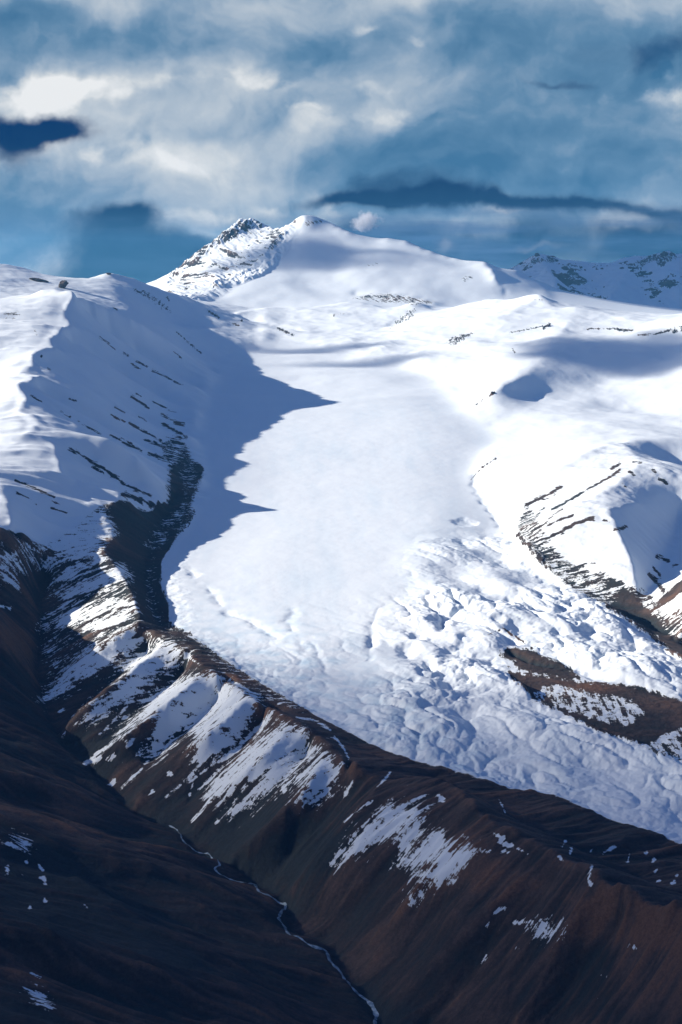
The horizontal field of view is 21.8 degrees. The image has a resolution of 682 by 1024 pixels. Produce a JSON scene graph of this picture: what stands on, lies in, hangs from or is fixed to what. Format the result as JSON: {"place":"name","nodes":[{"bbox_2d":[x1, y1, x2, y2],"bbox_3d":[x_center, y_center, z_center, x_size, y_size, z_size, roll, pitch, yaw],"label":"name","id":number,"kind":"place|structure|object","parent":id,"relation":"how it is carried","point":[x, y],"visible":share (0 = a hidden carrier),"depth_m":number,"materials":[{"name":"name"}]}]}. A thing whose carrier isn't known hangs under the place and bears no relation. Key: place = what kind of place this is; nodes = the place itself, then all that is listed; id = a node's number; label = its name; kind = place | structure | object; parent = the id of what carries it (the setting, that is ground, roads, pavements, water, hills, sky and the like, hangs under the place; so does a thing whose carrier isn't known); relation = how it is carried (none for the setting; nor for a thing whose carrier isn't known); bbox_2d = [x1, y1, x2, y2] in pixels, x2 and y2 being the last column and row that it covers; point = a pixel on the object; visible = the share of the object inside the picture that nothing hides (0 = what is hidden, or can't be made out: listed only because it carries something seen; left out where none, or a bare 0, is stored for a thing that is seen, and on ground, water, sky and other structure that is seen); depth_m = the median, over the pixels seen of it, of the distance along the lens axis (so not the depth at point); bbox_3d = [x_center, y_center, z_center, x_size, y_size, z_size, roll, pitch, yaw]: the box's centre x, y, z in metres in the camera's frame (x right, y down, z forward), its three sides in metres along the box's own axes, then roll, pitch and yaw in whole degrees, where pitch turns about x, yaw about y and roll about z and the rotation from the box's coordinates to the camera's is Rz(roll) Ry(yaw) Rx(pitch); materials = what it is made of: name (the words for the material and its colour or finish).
{"place":"outdoors","nodes":[
{"label":"outdoors","id":0,"kind":"place"},
{"bbox_2d":[0,289,215,545],"bbox_3d":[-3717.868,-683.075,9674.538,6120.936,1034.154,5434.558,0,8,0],"label":"snow ridge","id":1,"kind":"structure","parent":0,"point":[100,405],"depth_m":9273.63,"materials":[{"name":"white snow"}]},
{"bbox_2d":[0,264,262,370],"bbox_3d":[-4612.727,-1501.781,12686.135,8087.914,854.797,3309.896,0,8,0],"label":"snow hill","id":2,"kind":"structure","parent":0,"point":[213,336],"depth_m":12770.65,"materials":[{"name":"white snow"}]},
{"bbox_2d":[29,278,48,281],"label":"rock outcrop","id":3,"kind":"object","parent":2,"relation":"on","point":[37,279],"visible":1,"depth_m":12563.38,"materials":[{"name":"grey stone"}]},
{"bbox_2d":[58,280,68,288],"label":"rock outcrop","id":4,"kind":"object","parent":2,"relation":"on","point":[63,284],"visible":1,"depth_m":12405.51,"materials":[{"name":"grey stone"}]},
{"bbox_2d":[0,527,381,1023],"bbox_3d":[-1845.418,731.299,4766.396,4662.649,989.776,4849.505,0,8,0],"label":"bare hillside","id":5,"kind":"structure","parent":0,"point":[114,909],"depth_m":4549.78,"materials":[{"name":"soil"},{"name":"rock"}]},
{"bbox_2d":[20,461,512,1023],"bbox_3d":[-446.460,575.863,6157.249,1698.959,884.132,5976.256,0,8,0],"label":"moraine ridge","id":6,"kind":"structure","parent":0,"point":[154,717],"depth_m":5596.06,"materials":[{"name":"rock"},{"name":"soil"},{"name":"snow"}]},
{"bbox_2d":[169,825,378,1023],"bbox_3d":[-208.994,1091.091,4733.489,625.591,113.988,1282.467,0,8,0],"label":"stream","id":7,"kind":"structure","parent":0,"point":[374,1010],"depth_m":4563.87,"materials":[{"name":"liquid"}]},
{"bbox_2d":[0,0,681,283],"label":"sky","id":8,"kind":"structure","parent":0,"point":[134,134],"materials":[{"name":"blue"}]},
{"bbox_2d":[146,215,549,307],"bbox_3d":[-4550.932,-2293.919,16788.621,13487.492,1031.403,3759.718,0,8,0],"label":"snow mountain","id":9,"kind":"structure","parent":0,"point":[307,261],"depth_m":15953.18,"materials":[{"name":"white snow"}]},
{"bbox_2d":[159,335,681,843],"bbox_3d":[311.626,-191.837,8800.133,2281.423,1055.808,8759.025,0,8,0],"label":"glacier","id":10,"kind":"object","parent":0,"point":[355,551],"visible":1,"depth_m":6952.77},
{"bbox_2d":[498,646,681,759],"bbox_3d":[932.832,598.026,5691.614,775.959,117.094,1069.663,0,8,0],"label":"moraine island","id":11,"kind":"structure","parent":10,"relation":"on","point":[639,712],"depth_m":5667.41,"materials":[{"name":"rock"},{"name":"soil"},{"name":"snow"}]},
{"bbox_2d":[193,294,681,655],"bbox_3d":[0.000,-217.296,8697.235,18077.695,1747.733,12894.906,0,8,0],"label":"snowfield","id":12,"kind":"structure","parent":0,"point":[570,385],"depth_m":11311.40,"materials":[{"name":"white snow"}]},
{"bbox_2d":[272,756,681,1023],"bbox_3d":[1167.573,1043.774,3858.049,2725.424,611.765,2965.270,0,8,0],"label":"bare hill","id":13,"kind":"structure","parent":0,"point":[571,910],"depth_m":4439.41,"materials":[{"name":"soil"},{"name":"rock"},{"name":"snow"}]},
{"bbox_2d":[510,251,681,313],"bbox_3d":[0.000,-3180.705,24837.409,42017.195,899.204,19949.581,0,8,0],"label":"mountain range","id":14,"kind":"structure","parent":0,"point":[651,283],"depth_m":20695.84,"materials":[{"name":"white snow"}]},
{"bbox_2d":[515,440,681,647],"bbox_3d":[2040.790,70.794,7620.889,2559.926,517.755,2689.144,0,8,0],"label":"rocky hill","id":15,"kind":"structure","parent":0,"point":[603,523],"depth_m":7454.12,"materials":[{"name":"white snow"}]}
]}

